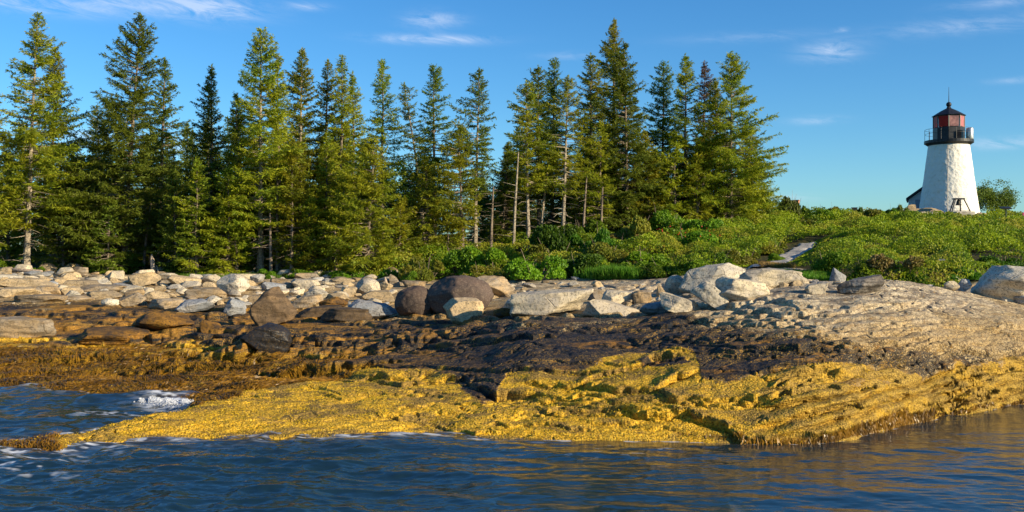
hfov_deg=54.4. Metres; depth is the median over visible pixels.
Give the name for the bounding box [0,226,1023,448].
shore
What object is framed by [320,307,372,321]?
rock slab
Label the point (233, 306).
boulder
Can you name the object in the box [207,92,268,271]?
spruce tree
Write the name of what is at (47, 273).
rock slab
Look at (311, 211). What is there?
spruce tree
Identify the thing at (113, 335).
rock slab
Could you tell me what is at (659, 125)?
spruce tree
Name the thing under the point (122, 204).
spruce tree
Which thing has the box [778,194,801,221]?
shrub
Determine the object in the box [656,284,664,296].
boulder
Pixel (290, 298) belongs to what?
rock slab
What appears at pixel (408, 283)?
rock slab
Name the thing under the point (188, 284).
boulder
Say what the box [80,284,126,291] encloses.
rock slab
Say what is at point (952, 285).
boulder
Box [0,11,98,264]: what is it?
spruce tree
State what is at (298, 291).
rock slab
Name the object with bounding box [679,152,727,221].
spruce tree
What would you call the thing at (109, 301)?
boulder
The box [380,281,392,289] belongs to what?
boulder
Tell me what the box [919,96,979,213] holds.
lighthouse
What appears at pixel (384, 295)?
rock slab
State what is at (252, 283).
boulder
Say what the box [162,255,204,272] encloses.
shrub
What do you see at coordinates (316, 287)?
boulder
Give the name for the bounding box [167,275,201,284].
rock slab
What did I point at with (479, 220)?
spruce tree
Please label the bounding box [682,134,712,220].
spruce tree
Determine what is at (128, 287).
boulder
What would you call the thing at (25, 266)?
boulder
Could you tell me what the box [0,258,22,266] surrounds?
shrub
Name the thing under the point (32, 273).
boulder
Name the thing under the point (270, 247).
dead tree
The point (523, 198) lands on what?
spruce tree
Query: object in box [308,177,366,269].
spruce tree
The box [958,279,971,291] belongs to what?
boulder
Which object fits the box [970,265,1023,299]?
boulder
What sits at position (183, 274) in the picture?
grass
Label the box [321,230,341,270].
dead tree
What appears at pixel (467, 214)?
spruce tree
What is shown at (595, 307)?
boulder
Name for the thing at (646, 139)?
spruce tree
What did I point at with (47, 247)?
spruce tree
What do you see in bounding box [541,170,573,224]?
spruce tree
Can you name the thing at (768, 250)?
shrub
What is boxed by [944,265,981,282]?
shrub
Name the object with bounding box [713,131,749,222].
spruce tree
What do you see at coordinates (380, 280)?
boulder
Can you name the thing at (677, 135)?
spruce tree
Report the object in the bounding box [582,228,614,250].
shrub
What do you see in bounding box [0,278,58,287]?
rock slab
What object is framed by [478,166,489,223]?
spruce tree
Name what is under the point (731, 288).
rock slab
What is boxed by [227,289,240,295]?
boulder
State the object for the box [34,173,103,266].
spruce tree
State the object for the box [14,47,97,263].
spruce tree
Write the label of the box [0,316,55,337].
rock slab
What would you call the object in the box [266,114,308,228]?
spruce tree
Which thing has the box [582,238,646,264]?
shrub
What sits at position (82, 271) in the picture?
boulder
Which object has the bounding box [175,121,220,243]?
spruce tree
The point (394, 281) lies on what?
boulder
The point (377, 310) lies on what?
rock slab
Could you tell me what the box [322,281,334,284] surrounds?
rock slab
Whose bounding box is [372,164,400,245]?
spruce tree
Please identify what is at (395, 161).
spruce tree
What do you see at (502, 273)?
shrub
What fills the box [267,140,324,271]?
spruce tree
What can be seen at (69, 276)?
boulder
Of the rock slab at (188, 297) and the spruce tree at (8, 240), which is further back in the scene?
the spruce tree at (8, 240)
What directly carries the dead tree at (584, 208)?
on the shore
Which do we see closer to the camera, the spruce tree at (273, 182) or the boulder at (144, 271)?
the boulder at (144, 271)
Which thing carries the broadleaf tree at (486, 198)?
on the shore
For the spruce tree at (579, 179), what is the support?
on the shore
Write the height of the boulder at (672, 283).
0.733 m
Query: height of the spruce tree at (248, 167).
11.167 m
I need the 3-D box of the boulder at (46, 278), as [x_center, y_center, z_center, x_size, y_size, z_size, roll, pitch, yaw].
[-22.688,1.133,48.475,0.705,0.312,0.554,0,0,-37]
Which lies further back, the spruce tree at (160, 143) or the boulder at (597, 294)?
the spruce tree at (160, 143)
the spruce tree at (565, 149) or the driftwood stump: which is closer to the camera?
the driftwood stump
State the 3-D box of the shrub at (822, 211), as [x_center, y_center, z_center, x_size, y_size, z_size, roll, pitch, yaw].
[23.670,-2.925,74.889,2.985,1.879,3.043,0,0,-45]
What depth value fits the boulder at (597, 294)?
34.66 m
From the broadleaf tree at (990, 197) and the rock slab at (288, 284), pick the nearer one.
the rock slab at (288, 284)
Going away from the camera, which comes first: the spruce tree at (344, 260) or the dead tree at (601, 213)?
the spruce tree at (344, 260)
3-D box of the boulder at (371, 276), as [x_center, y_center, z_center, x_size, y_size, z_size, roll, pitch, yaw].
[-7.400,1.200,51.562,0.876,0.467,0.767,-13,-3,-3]
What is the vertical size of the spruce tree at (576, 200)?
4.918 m
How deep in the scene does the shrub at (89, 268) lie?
59.43 m
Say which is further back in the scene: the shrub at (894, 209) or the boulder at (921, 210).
the boulder at (921, 210)
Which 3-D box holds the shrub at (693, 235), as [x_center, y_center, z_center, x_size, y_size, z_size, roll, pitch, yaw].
[9.434,-0.706,53.596,3.363,1.814,2.596,0,0,7]
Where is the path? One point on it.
(795, 252)
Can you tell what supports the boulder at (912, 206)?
on the shore
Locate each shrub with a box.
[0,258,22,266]
[73,263,117,273]
[115,259,144,273]
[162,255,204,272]
[258,268,276,278]
[284,269,312,278]
[326,269,364,277]
[377,256,414,280]
[397,256,444,281]
[400,271,417,280]
[435,243,477,275]
[458,245,514,275]
[461,262,499,277]
[492,259,530,280]
[501,250,568,280]
[525,241,578,270]
[528,221,572,252]
[548,225,577,238]
[559,219,614,243]
[561,217,585,242]
[562,252,607,277]
[568,234,591,253]
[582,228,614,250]
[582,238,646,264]
[610,233,670,253]
[611,236,626,252]
[617,215,652,252]
[620,250,672,266]
[638,257,695,278]
[644,223,686,247]
[650,205,690,231]
[656,226,719,253]
[680,218,739,242]
[686,248,738,268]
[725,247,760,266]
[757,240,787,254]
[767,251,786,261]
[776,219,816,225]
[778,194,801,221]
[800,205,810,218]
[810,206,835,219]
[810,252,853,272]
[850,258,890,278]
[857,207,866,212]
[861,207,886,219]
[865,253,946,284]
[885,206,897,215]
[889,270,922,283]
[896,204,908,212]
[917,268,943,284]
[943,260,971,271]
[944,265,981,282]
[976,255,1023,268]
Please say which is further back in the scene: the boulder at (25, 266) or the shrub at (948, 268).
the boulder at (25, 266)
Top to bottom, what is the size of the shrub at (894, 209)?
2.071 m
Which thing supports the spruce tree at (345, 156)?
on the shore
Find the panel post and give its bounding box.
[1000,207,1011,217]
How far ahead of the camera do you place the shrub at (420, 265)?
51.07 m
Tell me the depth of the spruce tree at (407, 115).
61.88 m
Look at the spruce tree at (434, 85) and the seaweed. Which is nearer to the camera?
the seaweed
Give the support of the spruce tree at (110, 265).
on the shore
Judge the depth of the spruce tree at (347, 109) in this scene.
60.68 m
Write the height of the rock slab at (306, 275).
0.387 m
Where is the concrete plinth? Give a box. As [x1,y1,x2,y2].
[953,211,974,215]
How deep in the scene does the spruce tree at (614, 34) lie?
71.62 m
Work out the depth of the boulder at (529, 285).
42.11 m
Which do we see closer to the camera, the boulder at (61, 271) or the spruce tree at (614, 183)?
the boulder at (61, 271)
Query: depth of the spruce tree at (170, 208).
57.39 m
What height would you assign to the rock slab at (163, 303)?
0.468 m
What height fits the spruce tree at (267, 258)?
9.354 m
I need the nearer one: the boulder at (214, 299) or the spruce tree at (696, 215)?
the boulder at (214, 299)
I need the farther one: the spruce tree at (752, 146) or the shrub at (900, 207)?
the shrub at (900, 207)
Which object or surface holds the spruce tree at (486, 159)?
on the shore
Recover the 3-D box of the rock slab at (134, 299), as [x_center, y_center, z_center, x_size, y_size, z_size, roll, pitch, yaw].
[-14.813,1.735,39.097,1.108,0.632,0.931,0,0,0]
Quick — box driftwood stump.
[150,254,158,272]
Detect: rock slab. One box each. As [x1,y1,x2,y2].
[0,274,24,277]
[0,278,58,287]
[0,287,41,296]
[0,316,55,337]
[13,294,67,302]
[36,285,61,294]
[41,271,54,276]
[63,280,100,286]
[67,295,93,300]
[76,326,149,345]
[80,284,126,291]
[85,276,104,279]
[86,290,122,298]
[118,292,146,306]
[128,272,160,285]
[148,298,183,308]
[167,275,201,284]
[175,298,214,312]
[184,287,226,298]
[184,296,196,298]
[234,297,248,301]
[239,274,264,278]
[247,294,260,303]
[261,282,285,289]
[270,278,289,282]
[280,282,293,287]
[287,296,295,300]
[289,288,304,294]
[291,278,319,288]
[292,294,322,308]
[295,273,318,278]
[297,305,341,318]
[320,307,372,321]
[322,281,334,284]
[331,277,354,281]
[348,299,397,318]
[360,290,394,302]
[401,280,425,287]
[503,299,510,309]
[510,288,593,316]
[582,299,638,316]
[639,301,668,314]
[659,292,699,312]
[679,263,745,293]
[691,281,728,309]
[715,276,769,300]
[739,268,804,287]
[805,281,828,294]
[837,275,884,293]
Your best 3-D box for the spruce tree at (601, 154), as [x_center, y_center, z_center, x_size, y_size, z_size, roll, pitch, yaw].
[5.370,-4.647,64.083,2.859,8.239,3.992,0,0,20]
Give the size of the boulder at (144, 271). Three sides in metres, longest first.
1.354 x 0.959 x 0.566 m
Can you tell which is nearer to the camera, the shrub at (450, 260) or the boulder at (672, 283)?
the boulder at (672, 283)
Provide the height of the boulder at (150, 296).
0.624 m
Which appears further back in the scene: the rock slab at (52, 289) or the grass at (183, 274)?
the grass at (183, 274)
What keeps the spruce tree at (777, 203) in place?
on the shore
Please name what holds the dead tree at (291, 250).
on the shore
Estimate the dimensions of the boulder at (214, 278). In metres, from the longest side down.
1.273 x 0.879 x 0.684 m
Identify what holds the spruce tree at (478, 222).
on the shore
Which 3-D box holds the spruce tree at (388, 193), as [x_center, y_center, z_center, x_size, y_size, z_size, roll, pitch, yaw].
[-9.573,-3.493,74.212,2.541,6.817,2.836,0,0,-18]
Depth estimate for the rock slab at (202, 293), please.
42.58 m
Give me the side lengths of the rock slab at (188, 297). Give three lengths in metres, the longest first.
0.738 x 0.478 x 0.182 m
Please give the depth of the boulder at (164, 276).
52.69 m
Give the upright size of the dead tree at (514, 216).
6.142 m
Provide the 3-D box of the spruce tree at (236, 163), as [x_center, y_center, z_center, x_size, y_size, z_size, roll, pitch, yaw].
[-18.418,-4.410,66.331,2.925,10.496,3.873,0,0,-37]
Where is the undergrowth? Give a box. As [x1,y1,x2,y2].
[368,206,1023,286]
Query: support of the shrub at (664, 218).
on the shore
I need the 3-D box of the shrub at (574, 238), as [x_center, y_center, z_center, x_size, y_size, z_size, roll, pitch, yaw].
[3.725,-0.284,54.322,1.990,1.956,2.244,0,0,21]
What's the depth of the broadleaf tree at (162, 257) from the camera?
61.57 m
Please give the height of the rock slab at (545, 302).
0.879 m
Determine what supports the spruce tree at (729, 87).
on the shore
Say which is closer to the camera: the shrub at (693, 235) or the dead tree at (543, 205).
the shrub at (693, 235)
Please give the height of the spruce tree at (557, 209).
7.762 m
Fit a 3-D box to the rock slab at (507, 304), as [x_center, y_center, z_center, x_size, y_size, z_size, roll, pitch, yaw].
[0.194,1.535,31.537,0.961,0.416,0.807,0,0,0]
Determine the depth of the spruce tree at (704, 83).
70.97 m
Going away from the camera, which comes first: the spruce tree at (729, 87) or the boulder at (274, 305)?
the boulder at (274, 305)
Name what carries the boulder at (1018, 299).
on the shore
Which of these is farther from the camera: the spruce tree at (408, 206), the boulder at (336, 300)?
the spruce tree at (408, 206)
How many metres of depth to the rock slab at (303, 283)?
46.37 m
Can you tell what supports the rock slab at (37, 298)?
on the shore
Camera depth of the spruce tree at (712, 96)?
68.93 m
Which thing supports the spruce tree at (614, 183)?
on the shore
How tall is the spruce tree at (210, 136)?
12.710 m
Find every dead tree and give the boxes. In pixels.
[142,203,164,269]
[225,234,245,269]
[255,213,281,270]
[261,176,284,271]
[279,224,301,271]
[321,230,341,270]
[484,187,505,248]
[498,152,527,248]
[534,156,552,225]
[576,177,599,226]
[591,187,616,221]
[692,176,714,214]
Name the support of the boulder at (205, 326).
on the shore
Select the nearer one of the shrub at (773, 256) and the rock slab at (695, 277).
the rock slab at (695, 277)
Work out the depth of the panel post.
77.94 m
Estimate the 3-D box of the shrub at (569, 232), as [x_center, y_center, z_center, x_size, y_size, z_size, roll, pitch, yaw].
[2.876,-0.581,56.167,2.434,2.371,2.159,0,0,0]
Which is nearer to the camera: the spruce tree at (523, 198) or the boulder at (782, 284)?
the boulder at (782, 284)
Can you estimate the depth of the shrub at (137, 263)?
59.19 m
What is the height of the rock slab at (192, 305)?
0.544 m
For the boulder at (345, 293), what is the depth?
42.11 m
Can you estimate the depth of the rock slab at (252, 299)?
38.58 m
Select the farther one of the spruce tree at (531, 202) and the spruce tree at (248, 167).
the spruce tree at (248, 167)
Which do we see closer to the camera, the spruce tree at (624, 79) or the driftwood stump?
the driftwood stump
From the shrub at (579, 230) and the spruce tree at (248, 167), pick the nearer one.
the shrub at (579, 230)
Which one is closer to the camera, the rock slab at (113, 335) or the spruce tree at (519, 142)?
the rock slab at (113, 335)
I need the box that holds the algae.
[7,347,1023,446]
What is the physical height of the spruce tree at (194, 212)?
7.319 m
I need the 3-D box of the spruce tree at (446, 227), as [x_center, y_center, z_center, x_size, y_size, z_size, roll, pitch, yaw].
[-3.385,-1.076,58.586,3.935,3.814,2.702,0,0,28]
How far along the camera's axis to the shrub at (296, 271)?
54.73 m
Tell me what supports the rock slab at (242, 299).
on the shore
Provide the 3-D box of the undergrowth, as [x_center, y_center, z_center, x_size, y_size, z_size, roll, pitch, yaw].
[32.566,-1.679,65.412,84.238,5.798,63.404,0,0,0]
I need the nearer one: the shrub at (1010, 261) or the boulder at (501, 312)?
the boulder at (501, 312)
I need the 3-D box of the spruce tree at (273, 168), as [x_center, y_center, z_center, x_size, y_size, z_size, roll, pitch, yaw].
[-13.779,-5.985,56.771,7.135,14.568,5.816,0,0,0]
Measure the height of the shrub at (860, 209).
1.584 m
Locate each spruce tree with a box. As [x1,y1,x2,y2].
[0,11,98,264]
[0,101,38,256]
[0,130,25,262]
[0,144,48,263]
[2,149,44,258]
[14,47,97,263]
[31,184,93,270]
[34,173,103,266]
[35,11,188,269]
[58,103,139,259]
[81,196,142,273]
[105,143,146,260]
[128,129,182,265]
[129,58,193,267]
[146,167,208,272]
[155,151,177,259]
[163,157,233,275]
[171,64,238,268]
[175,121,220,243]
[177,126,205,175]
[183,129,206,224]
[189,166,252,274]
[194,110,229,241]
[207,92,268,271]
[209,115,244,252]
[210,27,327,271]
[224,113,255,265]
[232,146,284,266]
[239,128,273,260]
[243,53,307,268]
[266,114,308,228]
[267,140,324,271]
[272,115,318,257]
[273,48,329,265]
[281,195,345,270]
[298,130,357,269]
[304,58,353,240]
[308,54,367,262]
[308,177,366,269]
[315,120,364,253]
[317,137,413,275]
[339,71,382,259]
[360,58,412,249]
[367,194,431,267]
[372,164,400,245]
[379,166,398,239]
[387,155,450,261]
[396,81,441,245]
[406,157,430,237]
[413,63,460,253]
[419,196,438,240]
[423,210,481,259]
[425,118,484,248]
[442,68,500,247]
[448,189,470,245]
[456,188,472,238]
[464,187,488,242]
[466,177,489,237]
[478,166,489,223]
[479,141,541,243]
[485,147,533,242]
[489,127,534,226]
[503,81,568,248]
[509,152,536,233]
[515,65,558,228]
[518,144,546,216]
[519,57,571,225]
[532,74,597,226]
[541,140,580,224]
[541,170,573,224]
[544,191,561,223]
[552,156,581,223]
[556,177,603,226]
[559,52,618,222]
[562,40,675,230]
[566,135,593,213]
[574,120,618,228]
[575,131,613,227]
[578,18,640,227]
[595,141,622,228]
[614,130,676,224]
[619,145,657,221]
[641,60,680,216]
[642,147,673,218]
[648,53,725,215]
[655,141,708,218]
[665,149,688,214]
[666,50,788,219]
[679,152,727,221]
[682,78,742,218]
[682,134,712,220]
[690,60,728,219]
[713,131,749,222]
[733,126,790,220]
[736,134,775,218]
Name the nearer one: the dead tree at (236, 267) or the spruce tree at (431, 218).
the dead tree at (236, 267)
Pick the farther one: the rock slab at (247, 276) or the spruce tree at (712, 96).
the spruce tree at (712, 96)
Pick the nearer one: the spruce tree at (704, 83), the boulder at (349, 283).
the boulder at (349, 283)
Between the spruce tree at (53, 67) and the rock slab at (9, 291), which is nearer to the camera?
the rock slab at (9, 291)
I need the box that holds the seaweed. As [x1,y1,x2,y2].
[0,340,1023,450]
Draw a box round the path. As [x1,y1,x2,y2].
[748,242,816,268]
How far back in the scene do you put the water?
16.18 m
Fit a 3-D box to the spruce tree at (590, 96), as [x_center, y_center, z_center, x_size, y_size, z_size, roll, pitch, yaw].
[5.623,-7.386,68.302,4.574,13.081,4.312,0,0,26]
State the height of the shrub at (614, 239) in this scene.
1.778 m
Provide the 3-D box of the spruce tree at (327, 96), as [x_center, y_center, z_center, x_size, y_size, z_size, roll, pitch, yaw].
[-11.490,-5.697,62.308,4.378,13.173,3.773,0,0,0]
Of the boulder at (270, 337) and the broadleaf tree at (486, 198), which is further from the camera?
the broadleaf tree at (486, 198)
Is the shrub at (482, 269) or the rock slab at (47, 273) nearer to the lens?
the shrub at (482, 269)
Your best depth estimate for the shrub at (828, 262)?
37.76 m
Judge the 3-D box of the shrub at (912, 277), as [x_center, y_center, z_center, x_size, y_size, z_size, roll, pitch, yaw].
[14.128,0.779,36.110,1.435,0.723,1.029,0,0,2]
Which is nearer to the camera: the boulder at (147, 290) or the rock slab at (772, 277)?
the rock slab at (772, 277)
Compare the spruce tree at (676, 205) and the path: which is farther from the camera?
the spruce tree at (676, 205)
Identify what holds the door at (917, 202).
in the keeper house
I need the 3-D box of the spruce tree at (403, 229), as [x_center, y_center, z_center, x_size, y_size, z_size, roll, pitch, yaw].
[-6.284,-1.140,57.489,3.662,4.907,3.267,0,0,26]
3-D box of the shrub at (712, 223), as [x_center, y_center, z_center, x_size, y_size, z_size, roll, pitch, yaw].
[11.479,-1.242,58.813,3.475,2.141,3.031,0,0,35]
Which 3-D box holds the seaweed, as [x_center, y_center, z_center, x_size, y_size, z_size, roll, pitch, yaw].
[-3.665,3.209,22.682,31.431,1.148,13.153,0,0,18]
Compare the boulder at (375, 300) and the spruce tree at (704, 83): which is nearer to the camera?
the boulder at (375, 300)
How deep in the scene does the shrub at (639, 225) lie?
55.14 m
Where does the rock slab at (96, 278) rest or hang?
on the shore
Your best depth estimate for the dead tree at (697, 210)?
65.95 m
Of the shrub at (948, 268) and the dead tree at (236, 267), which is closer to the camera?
the shrub at (948, 268)
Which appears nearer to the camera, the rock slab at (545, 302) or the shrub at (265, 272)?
the rock slab at (545, 302)
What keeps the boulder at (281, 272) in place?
on the shore
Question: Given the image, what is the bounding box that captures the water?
[0,383,1023,511]
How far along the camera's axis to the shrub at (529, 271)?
46.26 m
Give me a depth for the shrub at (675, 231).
55.30 m
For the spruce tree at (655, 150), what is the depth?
66.71 m
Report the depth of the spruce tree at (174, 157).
69.47 m
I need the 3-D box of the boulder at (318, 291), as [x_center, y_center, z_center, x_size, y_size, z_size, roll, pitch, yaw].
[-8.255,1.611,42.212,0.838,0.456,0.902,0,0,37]
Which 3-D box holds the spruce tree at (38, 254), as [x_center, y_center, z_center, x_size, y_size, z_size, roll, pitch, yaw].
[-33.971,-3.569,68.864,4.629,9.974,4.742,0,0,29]
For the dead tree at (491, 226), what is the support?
on the shore
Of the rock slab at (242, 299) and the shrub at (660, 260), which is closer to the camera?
the rock slab at (242, 299)
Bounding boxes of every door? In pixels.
[915,200,919,208]
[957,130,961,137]
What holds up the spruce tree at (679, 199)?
on the shore
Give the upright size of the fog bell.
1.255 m
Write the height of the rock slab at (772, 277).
0.674 m
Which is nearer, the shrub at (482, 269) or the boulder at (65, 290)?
the boulder at (65, 290)
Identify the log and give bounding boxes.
[0,267,42,271]
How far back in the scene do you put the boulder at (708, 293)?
26.44 m
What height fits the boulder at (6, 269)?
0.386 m
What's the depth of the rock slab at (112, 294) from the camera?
40.78 m
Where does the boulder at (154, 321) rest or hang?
on the shore
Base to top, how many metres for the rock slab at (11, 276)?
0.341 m
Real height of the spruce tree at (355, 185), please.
8.013 m
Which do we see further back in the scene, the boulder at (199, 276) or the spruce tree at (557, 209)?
the spruce tree at (557, 209)
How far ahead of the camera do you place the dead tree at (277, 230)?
56.95 m
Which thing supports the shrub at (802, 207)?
on the shore
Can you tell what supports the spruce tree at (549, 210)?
on the shore
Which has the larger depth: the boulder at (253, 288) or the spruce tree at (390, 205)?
the spruce tree at (390, 205)
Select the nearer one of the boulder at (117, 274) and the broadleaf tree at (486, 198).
the boulder at (117, 274)
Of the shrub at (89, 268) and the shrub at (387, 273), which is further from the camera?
the shrub at (89, 268)
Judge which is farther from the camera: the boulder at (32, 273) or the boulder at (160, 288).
the boulder at (32, 273)
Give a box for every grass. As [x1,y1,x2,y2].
[175,262,426,278]
[574,262,653,280]
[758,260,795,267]
[784,268,831,280]
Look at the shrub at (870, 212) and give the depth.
76.12 m
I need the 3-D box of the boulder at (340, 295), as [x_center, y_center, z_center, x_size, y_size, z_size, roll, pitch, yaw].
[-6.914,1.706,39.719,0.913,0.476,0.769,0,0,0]
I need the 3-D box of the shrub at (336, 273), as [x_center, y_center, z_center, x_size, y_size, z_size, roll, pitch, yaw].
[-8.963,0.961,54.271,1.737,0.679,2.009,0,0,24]
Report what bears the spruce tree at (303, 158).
on the shore
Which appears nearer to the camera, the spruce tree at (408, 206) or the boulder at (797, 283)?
the boulder at (797, 283)
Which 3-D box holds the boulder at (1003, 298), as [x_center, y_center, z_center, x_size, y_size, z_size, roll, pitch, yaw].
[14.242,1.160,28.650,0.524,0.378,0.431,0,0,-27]
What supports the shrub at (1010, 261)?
on the shore
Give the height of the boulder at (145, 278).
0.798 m
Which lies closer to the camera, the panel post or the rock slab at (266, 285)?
the rock slab at (266, 285)
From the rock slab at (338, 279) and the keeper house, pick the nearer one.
the rock slab at (338, 279)
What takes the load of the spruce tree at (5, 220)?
on the shore
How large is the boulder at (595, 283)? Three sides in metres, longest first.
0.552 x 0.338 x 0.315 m
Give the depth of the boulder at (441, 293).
34.25 m
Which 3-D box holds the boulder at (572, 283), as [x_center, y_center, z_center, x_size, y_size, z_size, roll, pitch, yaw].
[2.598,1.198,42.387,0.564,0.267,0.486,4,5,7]
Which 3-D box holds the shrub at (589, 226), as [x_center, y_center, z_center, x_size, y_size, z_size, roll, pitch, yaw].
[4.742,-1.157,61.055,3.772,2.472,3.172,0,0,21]
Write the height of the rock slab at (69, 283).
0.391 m
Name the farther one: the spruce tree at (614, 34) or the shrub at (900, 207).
the shrub at (900, 207)
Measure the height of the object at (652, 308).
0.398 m
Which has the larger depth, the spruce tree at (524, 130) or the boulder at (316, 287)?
the spruce tree at (524, 130)
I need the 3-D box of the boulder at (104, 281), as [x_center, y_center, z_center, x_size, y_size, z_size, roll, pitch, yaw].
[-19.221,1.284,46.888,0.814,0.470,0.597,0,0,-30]
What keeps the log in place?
on the shore
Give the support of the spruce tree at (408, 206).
on the shore
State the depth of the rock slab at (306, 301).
38.14 m
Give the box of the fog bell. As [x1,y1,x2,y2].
[949,198,970,211]
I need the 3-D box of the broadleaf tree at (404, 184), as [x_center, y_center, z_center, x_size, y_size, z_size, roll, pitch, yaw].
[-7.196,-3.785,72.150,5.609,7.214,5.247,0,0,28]
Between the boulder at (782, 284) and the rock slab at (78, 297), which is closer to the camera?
the boulder at (782, 284)
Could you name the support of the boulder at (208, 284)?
on the shore
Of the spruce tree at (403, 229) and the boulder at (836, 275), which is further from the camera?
the spruce tree at (403, 229)
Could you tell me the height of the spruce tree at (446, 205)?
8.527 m
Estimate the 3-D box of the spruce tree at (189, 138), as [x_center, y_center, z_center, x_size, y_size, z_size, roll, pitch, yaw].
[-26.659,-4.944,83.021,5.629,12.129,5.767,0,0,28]
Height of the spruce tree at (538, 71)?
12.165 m
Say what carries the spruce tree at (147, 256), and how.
on the shore
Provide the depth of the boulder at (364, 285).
43.12 m
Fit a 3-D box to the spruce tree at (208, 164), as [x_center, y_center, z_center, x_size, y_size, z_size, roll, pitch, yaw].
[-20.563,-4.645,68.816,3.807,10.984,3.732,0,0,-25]
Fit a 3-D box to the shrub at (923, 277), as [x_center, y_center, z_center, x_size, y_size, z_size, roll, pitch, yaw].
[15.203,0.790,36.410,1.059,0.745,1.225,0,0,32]
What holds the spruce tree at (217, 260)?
on the shore
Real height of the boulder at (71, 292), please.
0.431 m
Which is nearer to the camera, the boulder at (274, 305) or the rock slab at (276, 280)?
the boulder at (274, 305)
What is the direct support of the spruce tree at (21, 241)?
on the shore
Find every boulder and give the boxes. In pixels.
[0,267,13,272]
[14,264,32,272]
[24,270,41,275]
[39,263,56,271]
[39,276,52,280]
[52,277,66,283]
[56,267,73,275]
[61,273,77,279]
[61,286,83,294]
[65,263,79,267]
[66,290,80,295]
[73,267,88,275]
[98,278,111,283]
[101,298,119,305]
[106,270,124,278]
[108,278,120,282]
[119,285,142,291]
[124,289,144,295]
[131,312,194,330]
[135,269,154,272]
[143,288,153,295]
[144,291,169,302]
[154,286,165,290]
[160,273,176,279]
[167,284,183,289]
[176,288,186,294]
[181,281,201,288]
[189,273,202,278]
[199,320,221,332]
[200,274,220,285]
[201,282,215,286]
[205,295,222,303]
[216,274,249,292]
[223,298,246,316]
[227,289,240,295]
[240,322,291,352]
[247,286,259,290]
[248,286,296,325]
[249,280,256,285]
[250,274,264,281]
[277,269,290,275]
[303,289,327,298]
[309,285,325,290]
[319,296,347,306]
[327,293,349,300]
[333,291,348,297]
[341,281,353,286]
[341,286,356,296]
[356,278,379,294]
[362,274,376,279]
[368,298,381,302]
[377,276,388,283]
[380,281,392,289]
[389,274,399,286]
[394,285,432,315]
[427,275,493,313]
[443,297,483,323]
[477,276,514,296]
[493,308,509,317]
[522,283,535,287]
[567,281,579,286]
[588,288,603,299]
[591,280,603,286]
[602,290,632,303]
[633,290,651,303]
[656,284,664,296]
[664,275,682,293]
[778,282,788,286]
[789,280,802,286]
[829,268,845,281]
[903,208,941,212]
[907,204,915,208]
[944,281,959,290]
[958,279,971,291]
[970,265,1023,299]
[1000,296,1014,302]
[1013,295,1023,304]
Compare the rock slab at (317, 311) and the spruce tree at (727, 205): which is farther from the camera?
the spruce tree at (727, 205)
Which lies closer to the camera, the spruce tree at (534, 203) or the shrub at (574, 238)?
the shrub at (574, 238)
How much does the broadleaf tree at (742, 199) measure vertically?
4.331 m
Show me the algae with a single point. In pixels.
(380, 378)
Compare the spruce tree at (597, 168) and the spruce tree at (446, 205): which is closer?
the spruce tree at (446, 205)
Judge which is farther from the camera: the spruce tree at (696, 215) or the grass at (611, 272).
the spruce tree at (696, 215)
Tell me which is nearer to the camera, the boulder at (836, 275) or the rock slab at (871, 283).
the rock slab at (871, 283)
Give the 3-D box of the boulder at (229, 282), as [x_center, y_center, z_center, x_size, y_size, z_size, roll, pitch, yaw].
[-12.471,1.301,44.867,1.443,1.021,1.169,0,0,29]
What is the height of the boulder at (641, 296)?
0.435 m
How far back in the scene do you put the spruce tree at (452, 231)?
69.21 m
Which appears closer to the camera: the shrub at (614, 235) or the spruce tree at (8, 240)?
the shrub at (614, 235)
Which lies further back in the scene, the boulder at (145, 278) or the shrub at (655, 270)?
the boulder at (145, 278)
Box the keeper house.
[906,187,921,208]
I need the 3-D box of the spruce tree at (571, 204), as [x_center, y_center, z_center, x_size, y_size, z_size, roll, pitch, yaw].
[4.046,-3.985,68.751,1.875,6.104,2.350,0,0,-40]
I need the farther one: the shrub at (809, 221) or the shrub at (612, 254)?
the shrub at (809, 221)
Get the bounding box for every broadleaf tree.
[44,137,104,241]
[147,225,206,259]
[384,158,444,232]
[465,178,523,223]
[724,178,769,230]
[976,177,1021,212]
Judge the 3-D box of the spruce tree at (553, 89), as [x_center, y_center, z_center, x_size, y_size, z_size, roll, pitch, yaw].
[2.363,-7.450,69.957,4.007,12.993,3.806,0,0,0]
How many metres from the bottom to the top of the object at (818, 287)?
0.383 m
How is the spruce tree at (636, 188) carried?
on the shore
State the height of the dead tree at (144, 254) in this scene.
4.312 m
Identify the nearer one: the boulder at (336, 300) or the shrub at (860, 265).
the shrub at (860, 265)
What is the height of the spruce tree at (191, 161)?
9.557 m
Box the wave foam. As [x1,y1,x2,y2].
[133,396,193,407]
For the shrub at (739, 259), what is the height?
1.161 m
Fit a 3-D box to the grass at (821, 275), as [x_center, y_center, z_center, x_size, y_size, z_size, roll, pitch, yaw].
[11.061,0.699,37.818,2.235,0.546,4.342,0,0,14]
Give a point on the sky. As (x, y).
(856, 87)
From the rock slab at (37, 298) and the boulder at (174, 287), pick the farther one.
the boulder at (174, 287)
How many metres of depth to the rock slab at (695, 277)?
32.13 m
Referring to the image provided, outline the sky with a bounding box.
[0,0,1023,246]
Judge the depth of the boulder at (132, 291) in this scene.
42.33 m
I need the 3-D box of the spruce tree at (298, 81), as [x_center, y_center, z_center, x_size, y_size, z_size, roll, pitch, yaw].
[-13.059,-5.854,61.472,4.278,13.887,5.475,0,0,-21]
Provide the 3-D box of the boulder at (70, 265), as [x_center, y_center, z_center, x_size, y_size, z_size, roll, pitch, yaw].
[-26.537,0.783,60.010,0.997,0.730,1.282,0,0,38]
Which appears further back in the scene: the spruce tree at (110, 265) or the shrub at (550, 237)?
the spruce tree at (110, 265)

